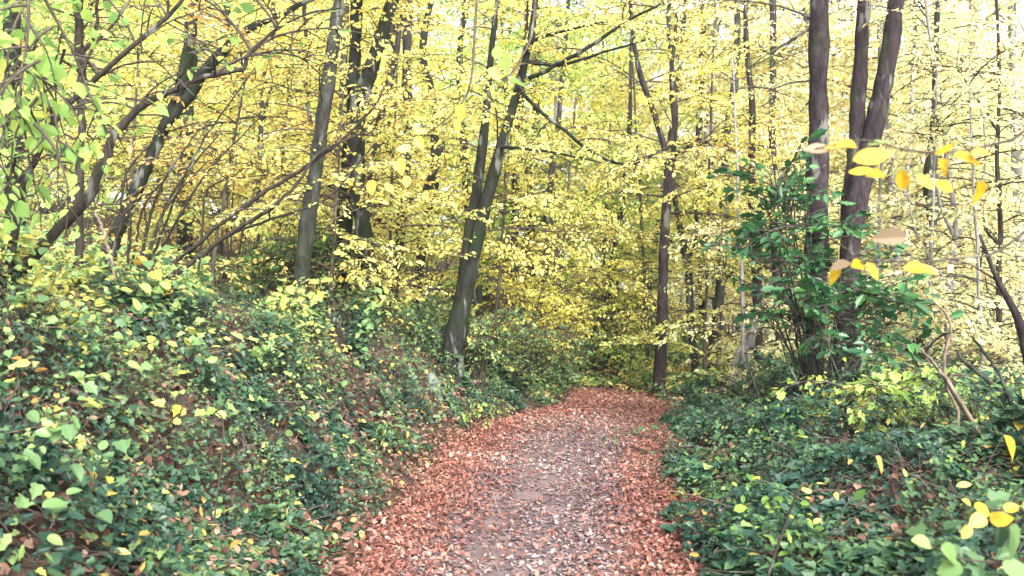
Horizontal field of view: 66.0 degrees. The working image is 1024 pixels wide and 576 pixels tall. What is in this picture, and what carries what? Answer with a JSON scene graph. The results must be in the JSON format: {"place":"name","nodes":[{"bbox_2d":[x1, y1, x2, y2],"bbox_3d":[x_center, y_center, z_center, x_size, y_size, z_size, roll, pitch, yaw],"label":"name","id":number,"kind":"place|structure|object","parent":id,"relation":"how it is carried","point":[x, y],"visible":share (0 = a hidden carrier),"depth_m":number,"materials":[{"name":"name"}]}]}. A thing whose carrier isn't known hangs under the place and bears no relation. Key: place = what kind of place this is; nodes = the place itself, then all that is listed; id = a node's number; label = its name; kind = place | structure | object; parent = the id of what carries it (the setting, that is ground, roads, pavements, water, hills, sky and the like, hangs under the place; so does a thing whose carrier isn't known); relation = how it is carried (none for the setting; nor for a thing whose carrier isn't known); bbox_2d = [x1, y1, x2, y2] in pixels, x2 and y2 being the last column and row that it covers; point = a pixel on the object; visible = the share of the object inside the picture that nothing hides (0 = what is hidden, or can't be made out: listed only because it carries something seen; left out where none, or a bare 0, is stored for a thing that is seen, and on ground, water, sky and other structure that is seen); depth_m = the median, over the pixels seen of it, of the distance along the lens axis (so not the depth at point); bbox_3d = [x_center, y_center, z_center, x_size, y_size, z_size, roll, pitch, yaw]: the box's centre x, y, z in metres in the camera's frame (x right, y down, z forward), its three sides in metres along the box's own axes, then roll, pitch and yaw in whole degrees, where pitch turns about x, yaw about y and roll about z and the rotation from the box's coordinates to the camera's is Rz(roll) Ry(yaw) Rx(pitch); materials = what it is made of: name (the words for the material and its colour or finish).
{"place":"outdoors","nodes":[
{"label":"outdoors","id":0,"kind":"place"},
{"bbox_2d":[366,0,479,194],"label":"yellow leaved twig","id":1,"kind":"object","parent":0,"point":[459,111],"visible":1,"depth_m":5.55,"materials":[{"name":"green plant"}]},
{"bbox_2d":[0,198,1023,575],"bbox_3d":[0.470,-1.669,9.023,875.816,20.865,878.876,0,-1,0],"label":"ground","id":2,"kind":"structure","parent":0,"point":[396,462],"depth_m":5.36,"materials":[{"name":"green plant"}]},
{"bbox_2d":[0,0,138,246],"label":"tree","id":3,"kind":"object","parent":2,"relation":"on","point":[8,21],"visible":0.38,"depth_m":13.95,"materials":[{"name":"yellow plant"}]},
{"bbox_2d":[0,104,201,264],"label":"gold thicket","id":4,"kind":"object","parent":2,"relation":"on","point":[107,189],"visible":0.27,"depth_m":12.05,"materials":[{"name":"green plant"}]},
{"bbox_2d":[0,0,209,252],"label":"gold leaved tree","id":5,"kind":"object","parent":2,"relation":"on","point":[38,51],"visible":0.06,"depth_m":20.83,"materials":[{"name":"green plant"}]},
{"bbox_2d":[52,0,178,276],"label":"slender hazel stem","id":6,"kind":"object","parent":2,"relation":"on","point":[77,8],"visible":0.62,"depth_m":6.39,"materials":[{"name":"brown plant"}]},
{"bbox_2d":[0,4,274,271],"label":"beech sapling","id":7,"kind":"object","parent":2,"relation":"on","point":[176,203],"visible":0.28,"depth_m":10.53,"materials":[{"name":"yellow plant"}]},
{"bbox_2d":[0,48,313,251],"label":"gold thicket","id":8,"kind":"object","parent":2,"relation":"on","point":[113,123],"visible":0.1,"depth_m":18.98,"materials":[{"name":"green plant"}]},
{"bbox_2d":[64,68,267,290],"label":"bare hazel shoots","id":9,"kind":"object","parent":2,"relation":"on","point":[145,218],"visible":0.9,"depth_m":8.02,"materials":[{"name":"brown plant"}]},
{"bbox_2d":[44,118,287,274],"bbox_3d":[-5.121,-1.301,11.919,3.713,3.080,2.489,0,-1,0],"label":"gold thicket","id":10,"kind":"object","parent":2,"relation":"on","point":[190,233],"visible":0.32,"depth_m":12.03,"materials":[{"name":"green plant"}]},
{"bbox_2d":[51,0,295,274],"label":"upright oak","id":11,"kind":"object","parent":2,"relation":"on","point":[184,226],"visible":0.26,"depth_m":12.49,"materials":[{"name":"plant"}]},
{"bbox_2d":[0,0,385,296],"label":"leaning hazel","id":12,"kind":"object","parent":2,"relation":"on","point":[47,62],"visible":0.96,"depth_m":4.43,"materials":[{"name":"green plant"}]},
{"bbox_2d":[36,0,387,269],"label":"gold leaved tree","id":13,"kind":"object","parent":2,"relation":"on","point":[229,10],"visible":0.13,"depth_m":19.85,"materials":[{"name":"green plant"}]},
{"bbox_2d":[42,0,395,272],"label":"crooked oak","id":14,"kind":"object","parent":2,"relation":"on","point":[174,108],"visible":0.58,"depth_m":9.09,"materials":[{"name":"yellow plant"}]},
{"bbox_2d":[136,120,308,295],"bbox_3d":[-4.063,-0.991,10.704,2.865,2.345,1.613,-1,-1,35],"label":"gold thicket","id":15,"kind":"object","parent":2,"relation":"on","point":[180,198],"visible":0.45,"depth_m":10.53,"materials":[{"name":"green plant"}]},
{"bbox_2d":[0,214,481,575],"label":"broadleaf undergrowth","id":16,"kind":"object","parent":2,"relation":"on","point":[63,428],"visible":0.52,"depth_m":5.28,"materials":[{"name":"green plant"}]},
{"bbox_2d":[113,0,378,297],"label":"beech sapling","id":17,"kind":"object","parent":2,"relation":"on","point":[181,143],"visible":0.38,"depth_m":9.42,"materials":[{"name":"yellow plant"}]},
{"bbox_2d":[0,248,496,575],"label":"bank twigs","id":18,"kind":"object","parent":2,"relation":"on","point":[107,440],"visible":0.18,"depth_m":5.07,"materials":[{"name":"brown wood"}]},
{"bbox_2d":[136,0,378,275],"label":"twisted bank tree","id":19,"kind":"object","parent":2,"relation":"on","point":[269,90],"visible":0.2,"depth_m":13.87,"materials":[{"name":"plant"}]},
{"bbox_2d":[190,225,359,303],"bbox_3d":[-3.059,-0.250,10.193,2.178,1.202,1.347,0,-1,23],"label":"privet bush","id":20,"kind":"object","parent":2,"relation":"on","point":[265,281],"visible":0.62,"depth_m":10.06,"materials":[{"name":"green plant"}]},
{"bbox_2d":[157,85,393,283],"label":"arching bramble canes","id":21,"kind":"object","parent":2,"relation":"on","point":[259,212],"visible":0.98,"depth_m":7.57,"materials":[{"name":"brown plant"}]},
{"bbox_2d":[150,0,400,290],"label":"slanting thin tree","id":22,"kind":"object","parent":2,"relation":"on","point":[304,10],"visible":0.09,"depth_m":14.52,"materials":[{"name":"plant"}]},
{"bbox_2d":[151,0,418,276],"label":"beech sapling","id":23,"kind":"object","parent":2,"relation":"on","point":[273,146],"visible":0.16,"depth_m":11.86,"materials":[{"name":"yellow plant"}]},
{"bbox_2d":[132,0,442,262],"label":"gold leaved tree","id":24,"kind":"object","parent":2,"relation":"on","point":[281,40],"visible":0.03,"depth_m":23.85,"materials":[{"name":"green plant"}]},
{"bbox_2d":[0,245,575,575],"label":"ivy carpet","id":25,"kind":"object","parent":2,"relation":"on","point":[136,545],"visible":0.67,"depth_m":4.97,"materials":[{"name":"green plant"}]},
{"bbox_2d":[194,0,425,309],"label":"grey leaning tree","id":26,"kind":"object","parent":2,"relation":"on","point":[307,227],"visible":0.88,"depth_m":8.95,"materials":[{"name":"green plant"}]},
{"bbox_2d":[242,224,387,305],"bbox_3d":[-2.480,-0.274,10.314,1.657,1.223,1.705,0,-1,0],"label":"privet bush","id":27,"kind":"object","parent":2,"relation":"on","point":[328,244],"visible":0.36,"depth_m":10.19,"materials":[{"name":"green plant"}]},
{"bbox_2d":[233,0,437,307],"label":"lichen tree","id":28,"kind":"object","parent":2,"relation":"on","point":[344,59],"visible":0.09,"depth_m":15.95,"materials":[{"name":"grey plant"}]},
{"bbox_2d":[200,0,483,319],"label":"forked mossy tree","id":29,"kind":"object","parent":2,"relation":"on","point":[355,149],"visible":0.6,"depth_m":10.08,"materials":[{"name":"yellow plant"}]},
{"bbox_2d":[205,9,492,315],"bbox_3d":[-2.340,-1.284,9.912,3.201,3.376,3.206,1,-1,-37],"label":"beech sapling","id":30,"kind":"object","parent":2,"relation":"on","point":[297,195],"visible":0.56,"depth_m":9.58,"materials":[{"name":"yellow plant"}]},
{"bbox_2d":[263,0,448,304],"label":"mossy twin tree","id":31,"kind":"object","parent":2,"relation":"on","point":[346,223],"visible":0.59,"depth_m":10.52,"materials":[{"name":"yellow plant"}]},
{"bbox_2d":[294,0,425,286],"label":"thin arched tree","id":32,"kind":"object","parent":2,"relation":"on","point":[396,50],"visible":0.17,"depth_m":12.00,"materials":[{"name":"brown plant"}]},
{"bbox_2d":[240,0,528,267],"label":"gold leaved tree","id":33,"kind":"object","parent":2,"relation":"on","point":[429,50],"visible":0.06,"depth_m":20.72,"materials":[{"name":"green plant"}]},
{"bbox_2d":[275,0,499,308],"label":"straight dark tree","id":34,"kind":"object","parent":2,"relation":"on","point":[407,41],"visible":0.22,"depth_m":12.36,"materials":[{"name":"plant"}]},
{"bbox_2d":[337,274,447,341],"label":"young beech","id":35,"kind":"object","parent":2,"relation":"on","point":[364,285],"visible":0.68,"depth_m":9.69,"materials":[{"name":"yellow plant"}]},
{"bbox_2d":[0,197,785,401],"bbox_3d":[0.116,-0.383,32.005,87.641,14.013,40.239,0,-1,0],"label":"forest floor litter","id":36,"kind":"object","parent":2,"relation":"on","point":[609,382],"visible":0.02,"depth_m":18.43,"materials":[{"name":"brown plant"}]},
{"bbox_2d":[322,54,493,301],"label":"beech sapling","id":37,"kind":"object","parent":2,"relation":"on","point":[385,231],"visible":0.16,"depth_m":12.99,"materials":[{"name":"yellow plant"}]},
{"bbox_2d":[301,54,521,315],"bbox_3d":[-1.675,-1.246,10.722,2.515,3.955,3.527,0,-1,30],"label":"beech sapling","id":38,"kind":"object","parent":2,"relation":"on","point":[387,264],"visible":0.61,"depth_m":10.49,"materials":[{"name":"yellow plant"}]},
{"bbox_2d":[316,208,528,311],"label":"young beech","id":39,"kind":"object","parent":2,"relation":"on","point":[445,275],"visible":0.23,"depth_m":13.41,"materials":[{"name":"yellow plant"}]},
{"bbox_2d":[375,0,524,309],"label":"mossy pole tree","id":40,"kind":"object","parent":2,"relation":"on","point":[423,38],"visible":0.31,"depth_m":13.97,"materials":[{"name":"yellow plant"}]},
{"bbox_2d":[412,301,539,386],"bbox_3d":[-0.475,0.786,11.030,1.985,1.211,1.580,0,-1,20],"label":"privet bush","id":41,"kind":"object","parent":2,"relation":"on","point":[473,340],"visible":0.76,"depth_m":10.93,"materials":[{"name":"green plant"}]},
{"bbox_2d":[399,0,580,353],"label":"gold leaning tree","id":42,"kind":"object","parent":2,"relation":"on","point":[477,296],"visible":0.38,"depth_m":15.51,"materials":[{"name":"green plant"}]},
{"bbox_2d":[395,0,608,296],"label":"gold leaved tree","id":43,"kind":"object","parent":2,"relation":"on","point":[521,23],"visible":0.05,"depth_m":27.90,"materials":[{"name":"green plant"}]},
{"bbox_2d":[208,262,797,403],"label":"green undergrowth","id":44,"kind":"object","parent":2,"relation":"on","point":[588,382],"visible":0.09,"depth_m":13.96,"materials":[{"name":"green leaf"},{"name":"twig bark"}]},
{"bbox_2d":[425,83,586,348],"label":"beech sapling","id":45,"kind":"object","parent":2,"relation":"on","point":[497,210],"visible":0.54,"depth_m":12.38,"materials":[{"name":"yellow plant"}]},
{"bbox_2d":[3,257,1018,575],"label":"fallen yellow leaves","id":46,"kind":"object","parent":2,"relation":"on","point":[203,499],"visible":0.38,"depth_m":4.91,"materials":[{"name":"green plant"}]},
{"bbox_2d":[385,0,644,318],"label":"gold leaved tree","id":47,"kind":"object","parent":2,"relation":"on","point":[509,46],"visible":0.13,"depth_m":20.20,"materials":[{"name":"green plant"}]},
{"bbox_2d":[287,385,760,575],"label":"rust leaf litter","id":48,"kind":"object","parent":2,"relation":"on","point":[377,558],"visible":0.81,"depth_m":6.12,"materials":[{"name":"brown plant"}]},
{"bbox_2d":[444,230,616,381],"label":"young beech","id":49,"kind":"object","parent":2,"relation":"on","point":[547,295],"visible":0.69,"depth_m":12.58,"materials":[{"name":"yellow plant"}]},
{"bbox_2d":[465,319,606,397],"bbox_3d":[0.293,1.096,11.881,2.270,1.255,1.588,0,-1,0],"label":"privet bush","id":50,"kind":"object","parent":2,"relation":"on","point":[520,358],"visible":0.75,"depth_m":11.83,"materials":[{"name":"green plant"}]},
{"bbox_2d":[433,0,641,338],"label":"hidden brown tree","id":51,"kind":"object","parent":2,"relation":"on","point":[513,180],"visible":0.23,"depth_m":17.99,"materials":[{"name":"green plant"}]},
{"bbox_2d":[461,89,642,381],"bbox_3d":[0.720,-0.923,14.169,3.318,5.706,2.945,0,-1,10],"label":"beech sapling","id":52,"kind":"object","parent":2,"relation":"on","point":[600,208],"visible":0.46,"depth_m":14.12,"materials":[{"name":"yellow plant"}]},
{"bbox_2d":[476,0,631,339],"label":"pale pole tree","id":53,"kind":"object","parent":2,"relation":"on","point":[556,250],"visible":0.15,"depth_m":18.98,"materials":[{"name":"yellow plant"}]},
{"bbox_2d":[473,0,645,354],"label":"dark pole tree","id":54,"kind":"object","parent":2,"relation":"on","point":[551,174],"visible":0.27,"depth_m":16.98,"materials":[{"name":"yellow plant"}]},
{"bbox_2d":[520,336,606,389],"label":"privet bush","id":55,"kind":"object","parent":2,"relation":"on","point":[572,372],"visible":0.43,"depth_m":13.49,"materials":[{"name":"green plant"}]},
{"bbox_2d":[377,0,765,393],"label":"path side tree","id":56,"kind":"object","parent":2,"relation":"on","point":[456,330],"visible":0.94,"depth_m":10.35,"materials":[{"name":"yellow plant"}]},
{"bbox_2d":[495,251,648,381],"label":"young beech","id":57,"kind":"object","parent":2,"relation":"on","point":[603,307],"visible":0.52,"depth_m":14.32,"materials":[{"name":"yellow plant"}]},
{"bbox_2d":[501,12,706,296],"bbox_3d":[3.167,-4.333,26.977,7.888,10.152,8.014,-3,6,-26],"label":"gold leaved tree","id":58,"kind":"object","parent":2,"relation":"on","point":[609,59],"visible":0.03,"depth_m":26.12,"materials":[{"name":"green plant"}]},
{"bbox_2d":[542,123,700,382],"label":"beech sapling","id":59,"kind":"object","parent":2,"relation":"on","point":[601,363],"visible":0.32,"depth_m":15.34,"materials":[{"name":"yellow plant"}]},
{"bbox_2d":[527,33,718,365],"bbox_3d":[1.918,-1.740,15.848,4.200,6.960,4.299,0,-1,27],"label":"leaning bend tree","id":60,"kind":"object","parent":2,"relation":"on","point":[629,128],"visible":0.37,"depth_m":15.74,"materials":[{"name":"plant"}]},
{"bbox_2d":[558,39,719,379],"bbox_3d":[2.114,-1.312,15.163,3.480,6.933,3.262,-1,-1,36],"label":"beech sapling","id":61,"kind":"object","parent":2,"relation":"on","point":[641,263],"visible":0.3,"depth_m":15.08,"materials":[{"name":"yellow plant"}]},
{"bbox_2d":[561,0,761,343],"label":"tree","id":62,"kind":"object","parent":2,"relation":"on","point":[662,170],"visible":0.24,"depth_m":17.09,"materials":[{"name":"plant"}]},
{"bbox_2d":[535,0,790,396],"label":"bend tree","id":63,"kind":"object","parent":2,"relation":"on","point":[660,363],"visible":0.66,"depth_m":12.84,"materials":[{"name":"yellow plant"}]},
{"bbox_2d":[525,0,804,314],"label":"gold leaved tree","id":64,"kind":"object","parent":2,"relation":"on","point":[594,103],"visible":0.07,"depth_m":23.22,"materials":[{"name":"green plant"}]},
{"bbox_2d":[589,0,769,374],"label":"slim grey tree","id":65,"kind":"object","parent":2,"relation":"on","point":[686,258],"visible":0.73,"depth_m":13.53,"materials":[{"name":"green plant"}]},
{"bbox_2d":[599,33,808,393],"bbox_3d":[3.147,-0.880,13.144,3.542,6.956,3.649,0,-1,0],"label":"beech sapling","id":66,"kind":"object","parent":2,"relation":"on","point":[635,339],"visible":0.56,"depth_m":12.78,"materials":[{"name":"yellow plant"}]},
{"bbox_2d":[615,0,803,335],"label":"two tone tree","id":67,"kind":"object","parent":2,"relation":"on","point":[699,133],"visible":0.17,"depth_m":17.91,"materials":[{"name":"plant"}]},
{"bbox_2d":[533,0,905,345],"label":"straw leaved tree","id":68,"kind":"object","parent":2,"relation":"on","point":[705,130],"visible":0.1,"depth_m":17.43,"materials":[{"name":"yellow plant"}]},
{"bbox_2d":[628,0,837,373],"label":"fluted grey tree","id":69,"kind":"object","parent":2,"relation":"on","point":[719,293],"visible":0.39,"depth_m":14.55,"materials":[{"name":"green plant"}]},
{"bbox_2d":[663,0,805,370],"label":"holly side tree","id":70,"kind":"object","parent":2,"relation":"on","point":[755,280],"visible":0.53,"depth_m":12.49,"materials":[{"name":"plant"}]},
{"bbox_2d":[653,54,835,401],"bbox_3d":[3.537,-0.764,11.835,2.533,5.388,3.044,-1,-1,36],"label":"beech sapling","id":71,"kind":"object","parent":2,"relation":"on","point":[801,90],"visible":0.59,"depth_m":11.65,"materials":[{"name":"yellow plant"}]},
{"bbox_2d":[645,0,881,406],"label":"tall purple trunk","id":72,"kind":"object","parent":2,"relation":"on","point":[820,17],"visible":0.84,"depth_m":8.55,"materials":[{"name":"brown plant"}]},
{"bbox_2d":[674,0,890,373],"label":"tree","id":73,"kind":"object","parent":2,"relation":"on","point":[773,63],"visible":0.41,"depth_m":14.62,"materials":[{"name":"yellow plant"}]},
{"bbox_2d":[614,0,1008,355],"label":"straw leaved tree","id":74,"kind":"object","parent":2,"relation":"on","point":[897,98],"visible":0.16,"depth_m":17.74,"materials":[{"name":"yellow plant"}]},
{"bbox_2d":[630,343,1023,575],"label":"dark ivy mound","id":75,"kind":"object","parent":2,"relation":"on","point":[880,556],"visible":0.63,"depth_m":4.92,"materials":[{"name":"green plant"}]},
{"bbox_2d":[697,126,964,403],"bbox_3d":[3.204,-0.190,8.102,2.575,3.055,1.507,0,-1,0],"label":"holly bush","id":76,"kind":"object","parent":2,"relation":"on","point":[806,292],"visible":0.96,"depth_m":8.06,"materials":[{"name":"green plant"}]},
{"bbox_2d":[676,342,1023,574],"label":"bramble undergrowth","id":77,"kind":"object","parent":2,"relation":"on","point":[739,508],"visible":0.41,"depth_m":4.69,"materials":[{"name":"green plant"}]},
{"bbox_2d":[678,0,1023,363],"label":"straw leaved tree","id":78,"kind":"object","parent":2,"relation":"on","point":[952,16],"visible":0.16,"depth_m":15.81,"materials":[{"name":"yellow plant"}]},
{"bbox_2d":[824,0,911,403],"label":"forked purple tree","id":79,"kind":"object","parent":2,"relation":"on","point":[856,189],"visible":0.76,"depth_m":8.97,"materials":[{"name":"brown plant"}]},
{"bbox_2d":[771,371,987,441],"bbox_3d":[3.054,1.038,6.625,1.297,0.590,1.426,0,-1,-26],"label":"maple seedling","id":80,"kind":"object","parent":2,"relation":"on","point":[871,387],"visible":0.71,"depth_m":6.43,"materials":[{"name":"yellow plant"}]},
{"bbox_2d":[758,0,1008,364],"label":"beech sapling","id":81,"kind":"object","parent":2,"relation":"on","point":[881,164],"visible":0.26,"depth_m":10.91,"materials":[{"name":"yellow plant"}]},
{"bbox_2d":[803,129,1023,205],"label":"overhanging beech twig","id":82,"kind":"object","parent":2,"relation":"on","point":[870,156],"visible":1,"depth_m":2.10,"materials":[{"name":"yellow plant"}]},
{"bbox_2d":[805,0,1023,374],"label":"straw leaved tree","id":83,"kind":"object","parent":2,"relation":"on","point":[872,65],"visible":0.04,"depth_m":18.49,"materials":[{"name":"yellow plant"}]},
{"bbox_2d":[825,50,1023,371],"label":"beech sapling","id":84,"kind":"object","parent":2,"relation":"on","point":[971,328],"visible":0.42,"depth_m":9.36,"materials":[{"name":"yellow plant"}]},
{"bbox_2d":[828,0,1023,364],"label":"pale stem tree","id":85,"kind":"object","parent":2,"relation":"on","point":[835,184],"visible":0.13,"depth_m":13.87,"materials":[{"name":"yellow plant"}]},
{"bbox_2d":[829,227,1023,285],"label":"beech twig","id":86,"kind":"object","parent":2,"relation":"on","point":[892,236],"visible":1,"depth_m":2.27,"materials":[{"name":"yellow plant"}]},
{"bbox_2d":[861,0,1013,364],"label":"dark snag tree","id":87,"kind":"object","parent":2,"relation":"on","point":[927,168],"visible":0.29,"depth_m":12.48,"materials":[{"name":"yellow plant"}]},
{"bbox_2d":[854,0,1023,361],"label":"whip tree","id":88,"kind":"object","parent":2,"relation":"on","point":[953,231],"visible":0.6,"depth_m":9.99,"materials":[{"name":"yellow plant"}]},
{"bbox_2d":[862,37,1023,383],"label":"beech sapling","id":89,"kind":"object","parent":2,"relation":"on","point":[1011,181],"visible":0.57,"depth_m":8.79,"materials":[{"name":"yellow plant"}]},
{"bbox_2d":[863,216,1023,360],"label":"straw thicket","id":90,"kind":"object","parent":2,"relation":"on","point":[1011,293],"visible":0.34,"depth_m":10.85,"materials":[{"name":"yellow plant"}]},
{"bbox_2d":[872,363,1023,421],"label":"maple seedling","id":91,"kind":"object","parent":2,"relation":"on","point":[894,375],"visible":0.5,"depth_m":7.01,"materials":[{"name":"yellow plant"}]},
{"bbox_2d":[919,301,979,434],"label":"pale bent stem","id":92,"kind":"object","parent":2,"relation":"on","point":[951,390],"visible":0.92,"depth_m":5.58,"materials":[{"name":"brown wood"}]},
{"bbox_2d":[894,0,1023,372],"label":"edge whip tree","id":93,"kind":"object","parent":2,"relation":"on","point":[998,295],"visible":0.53,"depth_m":9.50,"materials":[{"name":"yellow plant"}]},
{"bbox_2d":[903,0,1023,374],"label":"tree","id":94,"kind":"object","parent":2,"relation":"on","point":[1008,13],"visible":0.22,"depth_m":14.96,"materials":[{"name":"yellow plant"}]},
{"bbox_2d":[911,524,1023,575],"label":"pale round leaves","id":95,"kind":"object","parent":2,"relation":"on","point":[951,566],"visible":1,"depth_m":2.05,"materials":[{"name":"green plant"}]},
{"bbox_2d":[922,234,1023,363],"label":"stout edge trunk","id":96,"kind":"object","parent":2,"relation":"on","point":[1018,319],"visible":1,"depth_m":6.79,"materials":[{"name":"brown plant"}]},
{"bbox_2d":[961,502,1023,538],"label":"golden bramble spray","id":97,"kind":"object","parent":2,"relation":"on","point":[997,518],"visible":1,"depth_m":2.34,"materials":[{"name":"yellow plant"}]},
{"bbox_2d":[0,0,1023,312],"label":"sky","id":98,"kind":"structure","parent":0,"point":[561,1],"materials":[{"name":"white"}]},
{"bbox_2d":[360,383,671,575],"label":"path","id":99,"kind":"structure","parent":0,"point":[479,550],"depth_m":5.77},
{"bbox_2d":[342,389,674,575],"bbox_3d":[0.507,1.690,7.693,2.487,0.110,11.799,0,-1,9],"label":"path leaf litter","id":100,"kind":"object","parent":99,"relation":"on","point":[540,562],"visible":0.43,"depth_m":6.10,"materials":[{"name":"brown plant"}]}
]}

